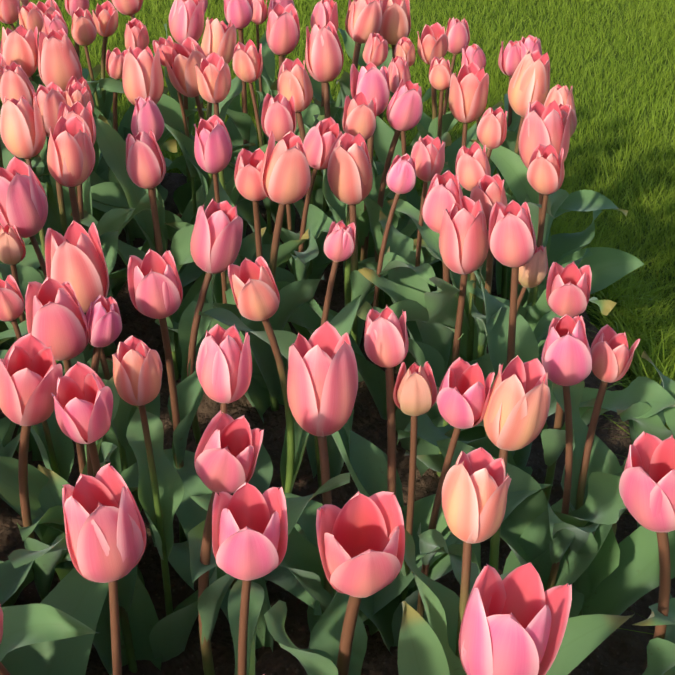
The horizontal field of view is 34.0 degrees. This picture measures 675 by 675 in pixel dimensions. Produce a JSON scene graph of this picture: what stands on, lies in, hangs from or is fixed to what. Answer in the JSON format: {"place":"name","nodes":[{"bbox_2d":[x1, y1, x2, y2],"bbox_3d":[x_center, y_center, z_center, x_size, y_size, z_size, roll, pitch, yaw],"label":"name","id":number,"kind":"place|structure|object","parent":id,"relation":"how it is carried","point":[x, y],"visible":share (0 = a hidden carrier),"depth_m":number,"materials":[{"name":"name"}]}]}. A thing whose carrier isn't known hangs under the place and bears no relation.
{"place":"outdoors","nodes":[
{"label":"outdoors","id":0,"kind":"place"},
{"bbox_2d":[0,0,674,634],"bbox_3d":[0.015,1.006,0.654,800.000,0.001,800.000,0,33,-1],"label":"lawn ground","id":1,"kind":"structure","parent":0,"point":[600,42],"depth_m":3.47,"materials":[{"name":"green plant"}]},
{"bbox_2d":[0,61,48,279],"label":"tulip","id":2,"kind":"object","parent":1,"relation":"on","point":[16,83],"visible":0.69,"depth_m":1.95,"materials":[{"name":"pink plant"}]},
{"bbox_2d":[111,0,172,146],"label":"tulip","id":3,"kind":"object","parent":1,"relation":"on","point":[131,8],"visible":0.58,"depth_m":2.45,"materials":[{"name":"pink plant"}]},
{"bbox_2d":[94,95,271,334],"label":"tulip","id":4,"kind":"object","parent":1,"relation":"on","point":[147,117],"visible":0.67,"depth_m":1.90,"materials":[{"name":"green plant"}]},
{"bbox_2d":[166,0,257,167],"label":"tulip","id":5,"kind":"object","parent":1,"relation":"on","point":[240,127],"visible":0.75,"depth_m":2.42,"materials":[{"name":"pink plant"}]},
{"bbox_2d":[0,172,674,674],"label":"bed soil","id":6,"kind":"structure","parent":1,"relation":"on","point":[622,650],"depth_m":1.68,"materials":[{"name":"brown soil"}]},
{"bbox_2d":[0,24,46,181],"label":"tulip","id":7,"kind":"object","parent":6,"relation":"on","point":[19,45],"visible":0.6,"depth_m":2.08,"materials":[{"name":"pink plant"}]},
{"bbox_2d":[0,0,50,180],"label":"tulip","id":8,"kind":"object","parent":6,"relation":"on","point":[9,12],"visible":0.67,"depth_m":2.37,"materials":[{"name":"green plant"}]},
{"bbox_2d":[0,222,64,460],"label":"tulip","id":9,"kind":"object","parent":6,"relation":"on","point":[12,250],"visible":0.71,"depth_m":1.59,"materials":[{"name":"pink plant"}]},
{"bbox_2d":[0,523,64,605],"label":"tulip","id":10,"kind":"object","parent":6,"relation":"on","point":[12,578],"visible":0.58,"depth_m":1.35,"materials":[{"name":"green plant"}]},
{"bbox_2d":[0,333,67,607],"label":"tulip","id":11,"kind":"object","parent":6,"relation":"on","point":[31,371],"visible":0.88,"depth_m":1.19,"materials":[{"name":"pink plant"}]},
{"bbox_2d":[17,1,50,183],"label":"tulip","id":12,"kind":"object","parent":6,"relation":"on","point":[30,16],"visible":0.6,"depth_m":2.22,"materials":[{"name":"pink plant"}]},
{"bbox_2d":[0,439,71,605],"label":"tulip","id":13,"kind":"object","parent":6,"relation":"on","point":[13,598],"visible":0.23,"depth_m":1.46,"materials":[{"name":"green plant"}]},
{"bbox_2d":[0,568,108,674],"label":"tulip leaves","id":14,"kind":"object","parent":6,"relation":"on","point":[53,632],"visible":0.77,"depth_m":1.26,"materials":[{"name":"green plant"}]},
{"bbox_2d":[0,156,117,364],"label":"tulip","id":15,"kind":"object","parent":6,"relation":"on","point":[23,204],"visible":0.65,"depth_m":1.60,"materials":[{"name":"pink plant"}]},
{"bbox_2d":[0,276,118,540],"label":"tulip","id":16,"kind":"object","parent":6,"relation":"on","point":[56,320],"visible":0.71,"depth_m":1.26,"materials":[{"name":"pink plant"}]},
{"bbox_2d":[29,0,102,171],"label":"tulip","id":17,"kind":"object","parent":6,"relation":"on","point":[71,5],"visible":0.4,"depth_m":2.55,"materials":[{"name":"pink plant"}]},
{"bbox_2d":[0,94,132,362],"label":"tulip","id":18,"kind":"object","parent":6,"relation":"on","point":[22,131],"visible":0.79,"depth_m":1.73,"materials":[{"name":"pink plant"}]},
{"bbox_2d":[30,10,108,181],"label":"tulip","id":19,"kind":"object","parent":6,"relation":"on","point":[55,21],"visible":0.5,"depth_m":2.18,"materials":[{"name":"pink plant"}]},
{"bbox_2d":[38,28,105,212],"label":"tulip","id":20,"kind":"object","parent":6,"relation":"on","point":[59,64],"visible":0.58,"depth_m":2.05,"materials":[{"name":"pink plant"}]},
{"bbox_2d":[0,294,144,585],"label":"tulip","id":21,"kind":"object","parent":6,"relation":"on","point":[103,317],"visible":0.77,"depth_m":1.32,"materials":[{"name":"pink plant"}]},
{"bbox_2d":[8,361,161,674],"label":"tulip","id":22,"kind":"object","parent":6,"relation":"on","point":[83,402],"visible":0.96,"depth_m":1.33,"materials":[{"name":"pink plant"}]},
{"bbox_2d":[47,116,128,378],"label":"tulip","id":23,"kind":"object","parent":6,"relation":"on","point":[70,157],"visible":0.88,"depth_m":1.65,"materials":[{"name":"pink plant"}]},
{"bbox_2d":[71,7,112,175],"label":"tulip","id":24,"kind":"object","parent":6,"relation":"on","point":[83,30],"visible":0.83,"depth_m":2.28,"materials":[{"name":"pink plant"}]},
{"bbox_2d":[0,275,197,491],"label":"tulip","id":25,"kind":"object","parent":6,"relation":"on","point":[54,443],"visible":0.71,"depth_m":1.50,"materials":[{"name":"green plant"}]},
{"bbox_2d":[50,81,150,298],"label":"tulip","id":26,"kind":"object","parent":6,"relation":"on","point":[76,91],"visible":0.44,"depth_m":2.00,"materials":[{"name":"green plant"}]},
{"bbox_2d":[36,0,167,137],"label":"tulip","id":27,"kind":"object","parent":6,"relation":"on","point":[105,16],"visible":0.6,"depth_m":2.40,"materials":[{"name":"pink plant"}]},
{"bbox_2d":[45,220,159,512],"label":"tulip","id":28,"kind":"object","parent":6,"relation":"on","point":[74,255],"visible":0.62,"depth_m":1.40,"materials":[{"name":"pink plant"}]},
{"bbox_2d":[62,463,146,674],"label":"tulip","id":29,"kind":"object","parent":6,"relation":"on","point":[105,531],"visible":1,"depth_m":0.97,"materials":[{"name":"pink plant"}]},
{"bbox_2d":[31,81,181,290],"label":"tulip","id":30,"kind":"object","parent":6,"relation":"on","point":[50,97],"visible":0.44,"depth_m":1.89,"materials":[{"name":"pink plant"}]},
{"bbox_2d":[39,47,176,245],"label":"tulip","id":31,"kind":"object","parent":6,"relation":"on","point":[114,70],"visible":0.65,"depth_m":2.24,"materials":[{"name":"pink plant"}]},
{"bbox_2d":[57,101,160,356],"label":"tulip","id":32,"kind":"object","parent":6,"relation":"on","point":[80,112],"visible":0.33,"depth_m":1.78,"materials":[{"name":"pink plant"}]},
{"bbox_2d":[98,18,206,183],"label":"tulip","id":33,"kind":"object","parent":6,"relation":"on","point":[136,34],"visible":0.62,"depth_m":2.23,"materials":[{"name":"pink plant"}]},
{"bbox_2d":[112,335,216,661],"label":"tulip","id":34,"kind":"object","parent":6,"relation":"on","point":[137,370],"visible":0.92,"depth_m":1.34,"materials":[{"name":"green plant"}]},
{"bbox_2d":[99,36,234,224],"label":"tulip","id":35,"kind":"object","parent":6,"relation":"on","point":[172,110],"visible":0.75,"depth_m":2.19,"materials":[{"name":"green plant"}]},
{"bbox_2d":[71,130,265,379],"bbox_3d":[-0.289,-0.110,1.906,0.330,0.549,0.173,0,33,-1],"label":"tulip","id":36,"kind":"object","parent":6,"relation":"on","point":[145,165],"visible":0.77,"depth_m":1.83,"materials":[{"name":"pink plant"}]},
{"bbox_2d":[91,46,245,288],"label":"tulip","id":37,"kind":"object","parent":6,"relation":"on","point":[142,75],"visible":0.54,"depth_m":1.98,"materials":[{"name":"pink plant"}]},
{"bbox_2d":[92,37,245,241],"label":"tulip","id":38,"kind":"object","parent":6,"relation":"on","point":[182,70],"visible":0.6,"depth_m":2.06,"materials":[{"name":"pink plant"}]},
{"bbox_2d":[127,248,250,591],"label":"tulip","id":39,"kind":"object","parent":6,"relation":"on","point":[155,288],"visible":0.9,"depth_m":1.40,"materials":[{"name":"pink plant"}]},
{"bbox_2d":[156,0,227,186],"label":"tulip fill","id":40,"kind":"object","parent":6,"relation":"on","point":[179,163],"visible":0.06,"depth_m":2.48,"materials":[{"name":"green plant"}]},
{"bbox_2d":[164,0,255,214],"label":"tulip","id":41,"kind":"object","parent":6,"relation":"on","point":[186,18],"visible":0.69,"depth_m":2.28,"materials":[{"name":"pink plant"}]},
{"bbox_2d":[155,147,268,406],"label":"tulip","id":42,"kind":"object","parent":6,"relation":"on","point":[248,164],"visible":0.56,"depth_m":1.69,"materials":[{"name":"pink plant"}]},
{"bbox_2d":[175,324,273,663],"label":"tulip","id":43,"kind":"object","parent":6,"relation":"on","point":[224,366],"visible":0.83,"depth_m":1.19,"materials":[{"name":"pink plant"}]},
{"bbox_2d":[201,17,247,238],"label":"tulip","id":44,"kind":"object","parent":6,"relation":"on","point":[219,39],"visible":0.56,"depth_m":2.16,"materials":[{"name":"pink plant"}]},
{"bbox_2d":[178,199,272,493],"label":"tulip","id":45,"kind":"object","parent":6,"relation":"on","point":[216,240],"visible":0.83,"depth_m":1.53,"materials":[{"name":"pink plant"}]},
{"bbox_2d":[180,52,276,287],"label":"tulip","id":46,"kind":"object","parent":6,"relation":"on","point":[213,75],"visible":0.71,"depth_m":1.90,"materials":[{"name":"pink plant"}]},
{"bbox_2d":[165,92,331,321],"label":"tulip","id":47,"kind":"object","parent":6,"relation":"on","point":[278,117],"visible":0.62,"depth_m":1.92,"materials":[{"name":"pink plant"}]},
{"bbox_2d":[212,482,287,674],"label":"tulip","id":48,"kind":"object","parent":6,"relation":"on","point":[249,532],"visible":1,"depth_m":0.98,"materials":[{"name":"pink plant"}]},
{"bbox_2d":[217,39,286,268],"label":"tulip","id":49,"kind":"object","parent":6,"relation":"on","point":[247,63],"visible":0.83,"depth_m":2.12,"materials":[{"name":"pink plant"}]},
{"bbox_2d":[194,115,315,329],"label":"tulip","id":50,"kind":"object","parent":6,"relation":"on","point":[213,148],"visible":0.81,"depth_m":1.74,"materials":[{"name":"pink plant"}]},
{"bbox_2d":[193,131,323,422],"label":"tulip","id":51,"kind":"object","parent":6,"relation":"on","point":[286,175],"visible":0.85,"depth_m":1.73,"materials":[{"name":"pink plant"}]},
{"bbox_2d":[194,410,349,674],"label":"tulip","id":52,"kind":"object","parent":6,"relation":"on","point":[226,453],"visible":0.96,"depth_m":1.10,"materials":[{"name":"pink plant"}]},
{"bbox_2d":[251,0,298,144],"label":"tulip","id":53,"kind":"object","parent":6,"relation":"on","point":[260,12],"visible":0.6,"depth_m":2.55,"materials":[{"name":"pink plant"}]},
{"bbox_2d":[228,3,324,231],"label":"tulip","id":54,"kind":"object","parent":6,"relation":"on","point":[283,32],"visible":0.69,"depth_m":2.23,"materials":[{"name":"pink plant"}]},
{"bbox_2d":[198,220,355,488],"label":"tulip","id":55,"kind":"object","parent":6,"relation":"on","point":[339,244],"visible":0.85,"depth_m":1.48,"materials":[{"name":"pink plant"}]},
{"bbox_2d":[238,116,342,340],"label":"tulip","id":56,"kind":"object","parent":6,"relation":"on","point":[322,137],"visible":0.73,"depth_m":1.80,"materials":[{"name":"pink plant"}]},
{"bbox_2d":[234,58,346,279],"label":"tulip","id":57,"kind":"object","parent":6,"relation":"on","point":[294,79],"visible":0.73,"depth_m":2.01,"materials":[{"name":"pink plant"}]},
{"bbox_2d":[228,256,360,614],"bbox_3d":[-0.067,0.179,1.427,0.152,0.588,0.340,4,33,7],"label":"tulip","id":58,"kind":"object","parent":6,"relation":"on","point":[255,291],"visible":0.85,"depth_m":1.37,"materials":[{"name":"pink plant"}]},
{"bbox_2d":[270,0,366,144],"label":"tulip","id":59,"kind":"object","parent":6,"relation":"on","point":[316,86],"visible":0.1,"depth_m":2.41,"materials":[{"name":"green plant"}]},
{"bbox_2d":[190,321,447,648],"bbox_3d":[0.004,0.240,1.339,0.367,0.581,0.103,-20,38,-28],"label":"tulip","id":60,"kind":"object","parent":6,"relation":"on","point":[322,383],"visible":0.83,"depth_m":1.22,"materials":[{"name":"pink plant"}]},
{"bbox_2d":[295,21,343,216],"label":"tulip","id":61,"kind":"object","parent":6,"relation":"on","point":[324,58],"visible":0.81,"depth_m":2.16,"materials":[{"name":"pink plant"}]},
{"bbox_2d":[304,0,341,208],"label":"tulip","id":62,"kind":"object","parent":6,"relation":"on","point":[324,12],"visible":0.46,"depth_m":2.29,"materials":[{"name":"pink plant"}]},
{"bbox_2d":[264,491,404,674],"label":"tulip","id":63,"kind":"object","parent":6,"relation":"on","point":[361,541],"visible":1,"depth_m":1.01,"materials":[{"name":"pink plant"}]},
{"bbox_2d":[313,0,387,199],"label":"tulip","id":64,"kind":"object","parent":6,"relation":"on","point":[365,19],"visible":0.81,"depth_m":2.23,"materials":[{"name":"pink plant"}]},
{"bbox_2d":[275,132,434,381],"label":"tulip","id":65,"kind":"object","parent":6,"relation":"on","point":[350,175],"visible":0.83,"depth_m":1.70,"materials":[{"name":"pink plant"}]},
{"bbox_2d":[340,33,387,261],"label":"tulip","id":66,"kind":"object","parent":6,"relation":"on","point":[375,52],"visible":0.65,"depth_m":2.07,"materials":[{"name":"pink plant"}]},
{"bbox_2d":[312,92,416,346],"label":"tulip","id":67,"kind":"object","parent":6,"relation":"on","point":[360,112],"visible":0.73,"depth_m":1.93,"materials":[{"name":"pink plant"}]},
{"bbox_2d":[294,153,463,419],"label":"tulip","id":68,"kind":"object","parent":6,"relation":"on","point":[401,177],"visible":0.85,"depth_m":1.68,"materials":[{"name":"pink plant"}]},
{"bbox_2d":[313,37,451,190],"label":"tulip","id":69,"kind":"object","parent":6,"relation":"on","point":[404,48],"visible":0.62,"depth_m":2.10,"materials":[{"name":"pink plant"}]},
{"bbox_2d":[338,0,431,161],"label":"tulip","id":70,"kind":"object","parent":6,"relation":"on","point":[349,42],"visible":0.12,"depth_m":2.51,"materials":[{"name":"green plant"}]},
{"bbox_2d":[321,22,453,239],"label":"tulip","id":71,"kind":"object","parent":6,"relation":"on","point":[432,42],"visible":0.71,"depth_m":2.11,"materials":[{"name":"pink plant"}]},
{"bbox_2d":[284,357,494,652],"bbox_3d":[0.078,0.257,1.324,0.131,0.568,0.372,-21,39,-29],"label":"tulip","id":72,"kind":"object","parent":6,"relation":"on","point":[464,392],"visible":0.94,"depth_m":1.19,"materials":[{"name":"pink plant"}]},
{"bbox_2d":[343,62,447,277],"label":"tulip","id":73,"kind":"object","parent":6,"relation":"on","point":[369,80],"visible":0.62,"depth_m":1.94,"materials":[{"name":"pink plant"}]},
{"bbox_2d":[344,361,452,646],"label":"tulip","id":74,"kind":"object","parent":6,"relation":"on","point":[415,393],"visible":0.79,"depth_m":1.31,"materials":[{"name":"pink plant"}]},
{"bbox_2d":[363,79,439,308],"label":"tulip","id":75,"kind":"object","parent":6,"relation":"on","point":[404,111],"visible":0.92,"depth_m":1.91,"materials":[{"name":"pink plant"}]},
{"bbox_2d":[379,135,444,372],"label":"tulip","id":76,"kind":"object","parent":6,"relation":"on","point":[428,152],"visible":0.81,"depth_m":1.73,"materials":[{"name":"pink plant"}]},
{"bbox_2d":[374,55,451,254],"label":"tulip","id":77,"kind":"object","parent":6,"relation":"on","point":[398,71],"visible":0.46,"depth_m":2.12,"materials":[{"name":"green plant"}]},
{"bbox_2d":[377,0,457,198],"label":"tulip","id":78,"kind":"object","parent":6,"relation":"on","point":[395,28],"visible":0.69,"depth_m":2.31,"materials":[{"name":"pink plant"}]},
{"bbox_2d":[356,196,490,476],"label":"tulip","id":79,"kind":"object","parent":6,"relation":"on","point":[463,243],"visible":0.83,"depth_m":1.52,"materials":[{"name":"pink plant"}]},
{"bbox_2d":[373,56,491,291],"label":"tulip","id":80,"kind":"object","parent":6,"relation":"on","point":[440,73],"visible":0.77,"depth_m":2.00,"materials":[{"name":"pink plant"}]},
{"bbox_2d":[358,174,507,365],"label":"tulip","id":81,"kind":"object","parent":6,"relation":"on","point":[488,191],"visible":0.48,"depth_m":1.71,"materials":[{"name":"green plant"}]},
{"bbox_2d":[386,170,494,449],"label":"tulip","id":82,"kind":"object","parent":6,"relation":"on","point":[444,192],"visible":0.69,"depth_m":1.61,"materials":[{"name":"green plant"}]},
{"bbox_2d":[332,305,552,624],"bbox_3d":[0.092,0.205,1.401,0.349,0.572,0.131,8,34,12],"label":"tulip","id":83,"kind":"object","parent":6,"relation":"on","point":[372,470],"visible":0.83,"depth_m":1.31,"materials":[{"name":"pink plant"}]},
{"bbox_2d":[384,43,530,237],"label":"tulip","id":84,"kind":"object","parent":6,"relation":"on","point":[474,53],"visible":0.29,"depth_m":2.07,"materials":[{"name":"pink plant"}]},
{"bbox_2d":[428,62,488,197],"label":"tulip","id":85,"kind":"object","parent":6,"relation":"on","point":[468,89],"visible":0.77,"depth_m":1.92,"materials":[{"name":"pink plant"}]},
{"bbox_2d":[416,17,502,191],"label":"tulip","id":86,"kind":"object","parent":6,"relation":"on","point":[457,33],"visible":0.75,"depth_m":2.35,"materials":[{"name":"pink plant"}]},
{"bbox_2d":[413,107,506,280],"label":"tulip","id":87,"kind":"object","parent":6,"relation":"on","point":[492,130],"visible":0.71,"depth_m":1.82,"materials":[{"name":"pink plant"}]},
{"bbox_2d":[387,142,545,360],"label":"tulip","id":88,"kind":"object","parent":6,"relation":"on","point":[472,167],"visible":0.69,"depth_m":1.73,"materials":[{"name":"pink plant"}]},
{"bbox_2d":[422,40,521,190],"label":"tulip","id":89,"kind":"object","parent":6,"relation":"on","point":[509,59],"visible":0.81,"depth_m":2.06,"materials":[{"name":"pink plant"}]},
{"bbox_2d":[397,562,571,674],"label":"tulip","id":90,"kind":"object","parent":6,"relation":"on","point":[514,621],"visible":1,"depth_m":0.93,"materials":[{"name":"pink plant"}]},
{"bbox_2d":[397,200,594,474],"bbox_3d":[0.212,0.060,1.612,0.265,0.583,0.288,0,33,-1],"label":"tulip","id":91,"kind":"object","parent":6,"relation":"on","point":[512,244],"visible":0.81,"depth_m":1.55,"materials":[{"name":"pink plant"}]},
{"bbox_2d":[444,245,560,466],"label":"tulip","id":92,"kind":"object","parent":6,"relation":"on","point":[533,271],"visible":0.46,"depth_m":1.57,"materials":[{"name":"pink plant"}]},
{"bbox_2d":[415,355,617,617],"bbox_3d":[0.228,0.254,1.318,0.386,0.581,0.080,-24,40,-32],"label":"tulip","id":93,"kind":"object","parent":6,"relation":"on","point":[516,412],"visible":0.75,"depth_m":1.15,"materials":[{"name":"pink plant"}]},
{"bbox_2d":[404,447,633,674],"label":"tulip","id":94,"kind":"object","parent":6,"relation":"on","point":[476,484],"visible":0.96,"depth_m":1.03,"materials":[{"name":"pink plant"}]},
{"bbox_2d":[496,49,549,298],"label":"tulip","id":95,"kind":"object","parent":6,"relation":"on","point":[529,81],"visible":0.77,"depth_m":1.94,"materials":[{"name":"pink plant"}]},
{"bbox_2d":[436,314,626,591],"bbox_3d":[0.239,0.226,1.356,0.294,0.585,0.198,11,34,16],"label":"tulip","id":96,"kind":"object","parent":6,"relation":"on","point":[525,533],"visible":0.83,"depth_m":1.34,"materials":[{"name":"green plant"}]},
{"bbox_2d":[404,261,674,502],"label":"tulip","id":97,"kind":"object","parent":6,"relation":"on","point":[568,287],"visible":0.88,"depth_m":1.40,"materials":[{"name":"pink plant"}]},
{"bbox_2d":[466,143,616,434],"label":"tulip","id":98,"kind":"object","parent":6,"relation":"on","point":[545,173],"visible":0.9,"depth_m":1.65,"materials":[{"name":"pink plant"}]},
{"bbox_2d":[506,100,593,307],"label":"tulip","id":99,"kind":"object","parent":6,"relation":"on","point":[542,124],"visible":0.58,"depth_m":1.81,"materials":[{"name":"pink plant"}]},
{"bbox_2d":[505,84,601,306],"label":"tulip","id":100,"kind":"object","parent":6,"relation":"on","point":[562,245],"visible":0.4,"depth_m":2.00,"materials":[{"name":"green plant"}]},
{"bbox_2d":[470,103,643,339],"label":"tulip","id":101,"kind":"object","parent":6,"relation":"on","point":[609,266],"visible":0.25,"depth_m":2.01,"materials":[{"name":"green plant"}]},
{"bbox_2d":[504,35,627,218],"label":"tulip","id":102,"kind":"object","parent":6,"relation":"on","point":[586,200],"visible":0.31,"depth_m":2.13,"materials":[{"name":"green plant"}]},
{"bbox_2d":[547,325,674,615],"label":"tulip","id":103,"kind":"object","parent":6,"relation":"on","point":[616,578],"visible":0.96,"depth_m":1.38,"materials":[{"name":"green plant"}]},
{"bbox_2d":[616,402,674,527],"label":"tulip","id":104,"kind":"object","parent":6,"relation":"on","point":[653,425],"visible":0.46,"depth_m":1.39,"materials":[{"name":"green plant"}]},
{"bbox_2d":[619,431,674,674],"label":"tulip","id":105,"kind":"object","parent":6,"relation":"on","point":[647,487],"visible":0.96,"depth_m":1.08,"materials":[{"name":"pink plant"}]},
{"bbox_2d":[632,598,674,625],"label":"tulip","id":106,"kind":"object","parent":6,"relation":"on","point":[656,617],"visible":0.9,"depth_m":1.15,"materials":[{"name":"green plant"}]},
{"bbox_2d":[641,350,674,674],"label":"tulip","id":107,"kind":"object","parent":6,"relation":"on","point":[669,388],"visible":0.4,"depth_m":1.39,"materials":[{"name":"green plant"}]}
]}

